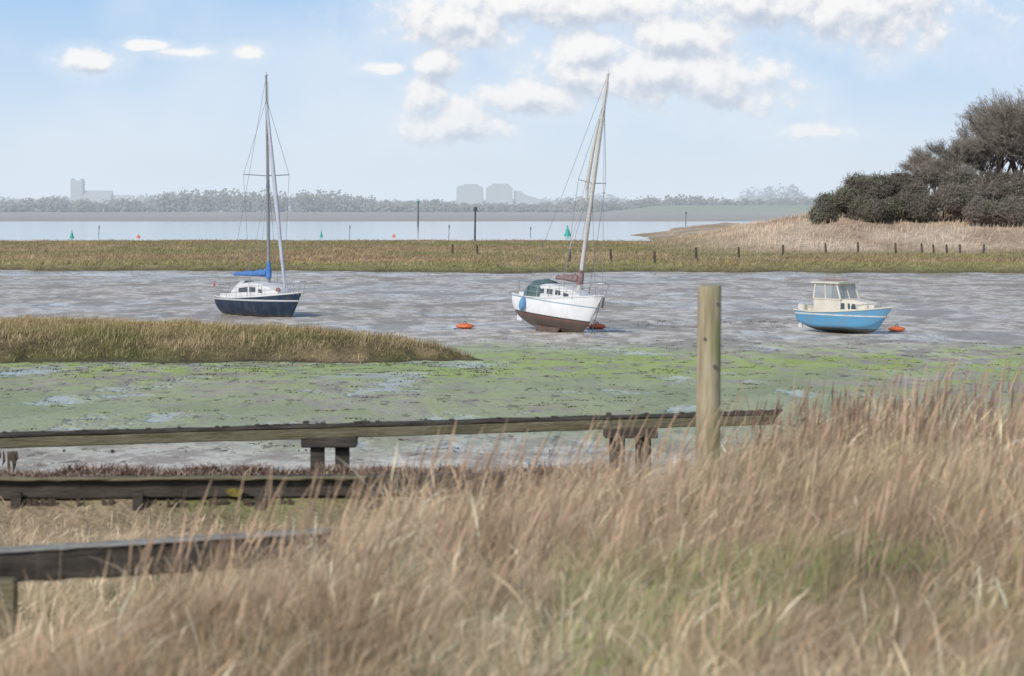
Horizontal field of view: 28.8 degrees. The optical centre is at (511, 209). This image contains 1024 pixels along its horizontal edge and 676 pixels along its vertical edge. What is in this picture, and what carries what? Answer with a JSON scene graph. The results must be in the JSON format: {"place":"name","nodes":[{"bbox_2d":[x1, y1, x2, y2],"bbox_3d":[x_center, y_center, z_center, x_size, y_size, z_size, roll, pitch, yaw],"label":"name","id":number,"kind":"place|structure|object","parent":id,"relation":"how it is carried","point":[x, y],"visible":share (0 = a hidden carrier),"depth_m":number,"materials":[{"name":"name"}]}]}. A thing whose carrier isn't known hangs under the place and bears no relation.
{"place":"outdoors","nodes":[
{"label":"outdoors","id":0,"kind":"place"},
{"bbox_2d":[0,313,492,363],"bbox_3d":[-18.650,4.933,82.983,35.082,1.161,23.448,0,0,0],"label":"marsh island grass","id":1,"kind":"structure","parent":0,"point":[90,326],"depth_m":76.27,"materials":[{"name":"green plant"}]},
{"bbox_2d":[0,221,761,240],"bbox_3d":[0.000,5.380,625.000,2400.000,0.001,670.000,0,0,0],"label":"estuary water","id":2,"kind":"structure","parent":0,"point":[296,230],"depth_m":522.56,"materials":[{"name":"blue liquid"}]},
{"bbox_2d":[564,225,570,235],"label":"green channel buoy","id":3,"kind":"object","parent":2,"relation":"on","point":[567,232],"visible":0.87,"depth_m":419.57,"materials":[{"name":"paint"}]},
{"bbox_2d":[416,201,419,226],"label":"channel marker pole","id":4,"kind":"object","parent":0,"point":[417,202],"visible":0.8,"depth_m":639.79,"materials":[{"name":"grey metal"}]},
{"bbox_2d":[0,205,945,220],"bbox_3d":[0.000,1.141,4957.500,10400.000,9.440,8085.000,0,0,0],"label":"shore terrain","id":5,"kind":"structure","parent":0,"point":[714,213],"depth_m":1174.53,"materials":[{"name":"grey"}]},
{"bbox_2d":[0,183,889,211],"bbox_3d":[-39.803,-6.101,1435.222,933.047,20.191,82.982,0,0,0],"label":"distant woodland","id":6,"kind":"object","parent":5,"relation":"on","point":[187,202],"visible":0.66,"depth_m":1412.97,"materials":[{"name":"grey plant"}]},
{"bbox_2d":[456,184,540,205],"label":"distant buildings","id":7,"kind":"structure","parent":5,"relation":"on","point":[470,194],"depth_m":2241.00,"materials":[{"name":"grey stone"}]},
{"bbox_2d":[0,270,1023,479],"bbox_3d":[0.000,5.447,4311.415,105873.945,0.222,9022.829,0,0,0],"label":"mudflat ground","id":8,"kind":"structure","parent":0,"point":[949,312],"depth_m":70.92,"materials":[{"name":"grey soil"}]},
{"bbox_2d":[71,179,134,210],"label":"distant church","id":9,"kind":"structure","parent":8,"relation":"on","point":[78,192],"depth_m":2193.51,"materials":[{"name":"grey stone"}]},
{"bbox_2d":[213,74,305,316],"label":"sailing yacht","id":10,"kind":"object","parent":8,"relation":"on","point":[268,298],"visible":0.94,"depth_m":102.83,"materials":[{"name":"plastic"}]},
{"bbox_2d":[0,409,782,479],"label":"timber jetty rail","id":11,"kind":"object","parent":8,"relation":"on","point":[317,439],"visible":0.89,"depth_m":26.19,"materials":[{"name":"brown wood"}]},
{"bbox_2d":[454,321,473,328],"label":"mooring buoy","id":12,"kind":"object","parent":8,"relation":"on","point":[463,325],"visible":1,"depth_m":92.20,"materials":[{"name":"orange plastic"}]},
{"bbox_2d":[473,207,477,240],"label":"channel marker pole","id":13,"kind":"object","parent":8,"relation":"on","point":[475,209],"visible":0.8,"depth_m":329.88,"materials":[{"name":"grey metal"}]},
{"bbox_2d":[0,319,1021,455],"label":"seaweed clumps","id":14,"kind":"object","parent":8,"relation":"on","point":[254,370],"visible":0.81,"depth_m":67.62,"materials":[{"name":"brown plant"}]},
{"bbox_2d":[512,70,609,333],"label":"sailing boat","id":15,"kind":"object","parent":8,"relation":"on","point":[544,305],"visible":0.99,"depth_m":89.16,"materials":[{"name":"plastic"}]},
{"bbox_2d":[587,321,605,328],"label":"mooring buoy","id":16,"kind":"object","parent":8,"relation":"on","point":[598,326],"visible":0.95,"depth_m":92.01,"materials":[{"name":"orange plastic"}]},
{"bbox_2d":[793,277,892,333],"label":"motor cruiser","id":17,"kind":"object","parent":8,"relation":"on","point":[839,306],"visible":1,"depth_m":88.39,"materials":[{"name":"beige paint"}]},
{"bbox_2d":[888,324,904,331],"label":"mooring buoy","id":18,"kind":"object","parent":8,"relation":"on","point":[896,328],"visible":1,"depth_m":90.03,"materials":[{"name":"orange plastic"}]},
{"bbox_2d":[0,348,1023,675],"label":"foreground bank terrain","id":19,"kind":"structure","parent":0,"point":[122,508],"depth_m":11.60,"materials":[{"name":"beige plant"}]},
{"bbox_2d":[0,528,330,669],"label":"wooden fence","id":20,"kind":"object","parent":19,"relation":"on","point":[35,561],"visible":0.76,"depth_m":11.88,"materials":[{"name":"wood"}]},
{"bbox_2d":[0,472,534,510],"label":"timber revetment","id":21,"kind":"object","parent":19,"relation":"on","point":[15,490],"visible":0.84,"depth_m":19.97,"materials":[{"name":"brown wood"}]},
{"bbox_2d":[0,461,635,491],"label":"seaweed wrack","id":22,"kind":"object","parent":19,"relation":"on","point":[201,469],"visible":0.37,"depth_m":20.80,"materials":[{"name":"brown plant"}]},
{"bbox_2d":[695,285,720,471],"bbox_3d":[1.574,1.554,15.998,0.216,1.891,0.207,0,0,0],"label":"wooden post","id":23,"kind":"object","parent":19,"relation":"on","point":[708,385],"visible":0.71,"depth_m":15.92,"materials":[{"name":"brown wood"}]},
{"bbox_2d":[603,377,1023,480],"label":"brown dock stems","id":24,"kind":"object","parent":19,"relation":"on","point":[857,413],"visible":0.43,"depth_m":16.80,"materials":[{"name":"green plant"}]},
{"bbox_2d":[0,211,1023,273],"bbox_3d":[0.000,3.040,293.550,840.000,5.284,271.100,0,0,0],"label":"salt marsh terrain","id":25,"kind":"structure","parent":0,"point":[673,233],"depth_m":238.78,"materials":[{"name":"plant"}]},
{"bbox_2d":[451,242,984,263],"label":"marsh fence posts","id":26,"kind":"object","parent":25,"relation":"on","point":[654,253],"visible":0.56,"depth_m":230.95,"materials":[{"name":"brown wood"}]},
{"bbox_2d":[806,200,838,224],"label":"hedge bush","id":27,"kind":"object","parent":25,"relation":"on","point":[819,213],"visible":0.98,"depth_m":263.01,"materials":[{"name":"green plant"}]},
{"bbox_2d":[813,190,840,217],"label":"hedge bush","id":28,"kind":"object","parent":25,"relation":"on","point":[824,197],"visible":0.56,"depth_m":266.69,"materials":[{"name":"green plant"}]},
{"bbox_2d":[829,183,863,216],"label":"hedge bush","id":29,"kind":"object","parent":25,"relation":"on","point":[844,194],"visible":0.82,"depth_m":263.88,"materials":[{"name":"green plant"}]},
{"bbox_2d":[845,192,879,221],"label":"hedge bush","id":30,"kind":"object","parent":25,"relation":"on","point":[855,210],"visible":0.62,"depth_m":261.32,"materials":[{"name":"green plant"}]},
{"bbox_2d":[840,170,896,200],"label":"hedge bush","id":31,"kind":"object","parent":25,"relation":"on","point":[883,186],"visible":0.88,"depth_m":265.64,"materials":[{"name":"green plant"}]},
{"bbox_2d":[859,194,895,222],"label":"hedge bush","id":32,"kind":"object","parent":25,"relation":"on","point":[877,210],"visible":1,"depth_m":258.76,"materials":[{"name":"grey plant"}]},
{"bbox_2d":[877,169,921,198],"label":"hedge bush","id":33,"kind":"object","parent":25,"relation":"on","point":[901,175],"visible":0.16,"depth_m":268.98,"materials":[{"name":"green plant"}]},
{"bbox_2d":[884,190,917,221],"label":"hedge bush","id":34,"kind":"object","parent":25,"relation":"on","point":[898,202],"visible":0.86,"depth_m":261.16,"materials":[{"name":"green plant"}]},
{"bbox_2d":[887,169,931,215],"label":"hedge bush","id":35,"kind":"object","parent":25,"relation":"on","point":[905,183],"visible":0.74,"depth_m":266.25,"materials":[{"name":"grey plant"}]},
{"bbox_2d":[895,146,936,212],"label":"winter tree","id":36,"kind":"object","parent":25,"relation":"on","point":[917,157],"visible":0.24,"depth_m":281.73,"materials":[{"name":"grey plant"}]},
{"bbox_2d":[900,185,941,221],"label":"hedge bush","id":37,"kind":"object","parent":25,"relation":"on","point":[925,206],"visible":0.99,"depth_m":260.58,"materials":[{"name":"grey plant"}]},
{"bbox_2d":[906,157,945,190],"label":"winter tree","id":38,"kind":"object","parent":25,"relation":"on","point":[915,171],"visible":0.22,"depth_m":275.07,"materials":[{"name":"grey plant"}]},
{"bbox_2d":[931,178,965,219],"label":"hedge bush","id":39,"kind":"object","parent":25,"relation":"on","point":[947,187],"visible":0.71,"depth_m":261.30,"materials":[{"name":"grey plant"}]},
{"bbox_2d":[917,130,992,182],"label":"winter tree","id":40,"kind":"object","parent":25,"relation":"on","point":[954,155],"visible":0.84,"depth_m":269.67,"materials":[{"name":"brown plant"}]},
{"bbox_2d":[937,180,974,221],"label":"hedge bush","id":41,"kind":"object","parent":25,"relation":"on","point":[952,203],"visible":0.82,"depth_m":260.68,"materials":[{"name":"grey plant"}]},
{"bbox_2d":[938,163,986,186],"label":"hedge bush","id":42,"kind":"object","parent":25,"relation":"on","point":[957,173],"visible":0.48,"depth_m":263.91,"materials":[{"name":"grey plant"}]},
{"bbox_2d":[961,193,994,225],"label":"hedge bush","id":43,"kind":"object","parent":25,"relation":"on","point":[972,212],"visible":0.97,"depth_m":257.00,"materials":[{"name":"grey plant"}]},
{"bbox_2d":[951,101,1016,185],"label":"winter tree","id":44,"kind":"object","parent":25,"relation":"on","point":[963,126],"visible":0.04,"depth_m":278.08,"materials":[{"name":"grey plant"}]},
{"bbox_2d":[959,176,1010,202],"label":"hedge bush","id":45,"kind":"object","parent":25,"relation":"on","point":[990,190],"visible":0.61,"depth_m":260.57,"materials":[{"name":"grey plant"}]},
{"bbox_2d":[954,88,1023,172],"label":"winter tree","id":46,"kind":"object","parent":25,"relation":"on","point":[1014,167],"visible":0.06,"depth_m":285.84,"materials":[{"name":"grey plant"}]},
{"bbox_2d":[961,109,1023,175],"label":"winter tree","id":47,"kind":"object","parent":25,"relation":"on","point":[997,158],"visible":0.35,"depth_m":271.87,"materials":[{"name":"grey plant"}]},
{"bbox_2d":[962,94,1022,175],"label":"winter tree","id":48,"kind":"object","parent":25,"relation":"on","point":[972,129],"visible":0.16,"depth_m":275.90,"materials":[{"name":"grey plant"}]},
{"bbox_2d":[965,86,1023,166],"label":"winter tree","id":49,"kind":"object","parent":25,"relation":"on","point":[1007,134],"visible":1,"depth_m":266.83,"materials":[{"name":"brown plant"}]},
{"bbox_2d":[978,195,1019,226],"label":"hedge bush","id":50,"kind":"object","parent":25,"relation":"on","point":[995,210],"visible":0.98,"depth_m":255.86,"materials":[{"name":"green plant"}]},
{"bbox_2d":[979,164,1023,199],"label":"hedge bush","id":51,"kind":"object","parent":25,"relation":"on","point":[996,176],"visible":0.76,"depth_m":261.69,"materials":[{"name":"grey plant"}]},
{"bbox_2d":[1000,193,1023,227],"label":"hedge bush","id":52,"kind":"object","parent":25,"relation":"on","point":[1018,219],"visible":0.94,"depth_m":255.03,"materials":[{"name":"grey plant"}]},
{"bbox_2d":[1004,177,1023,203],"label":"hedge bush","id":53,"kind":"object","parent":25,"relation":"on","point":[1021,187],"visible":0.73,"depth_m":259.14,"materials":[{"name":"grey plant"}]},
{"bbox_2d":[0,0,1023,202],"label":"sky","id":54,"kind":"structure","parent":0,"point":[403,100],"materials":[{"name":"blue"}]},
{"bbox_2d":[537,519,1023,675],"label":"bank green grass","id":55,"kind":"structure","parent":0,"point":[649,602],"depth_m":10.47,"materials":[{"name":"plant"}]}
]}

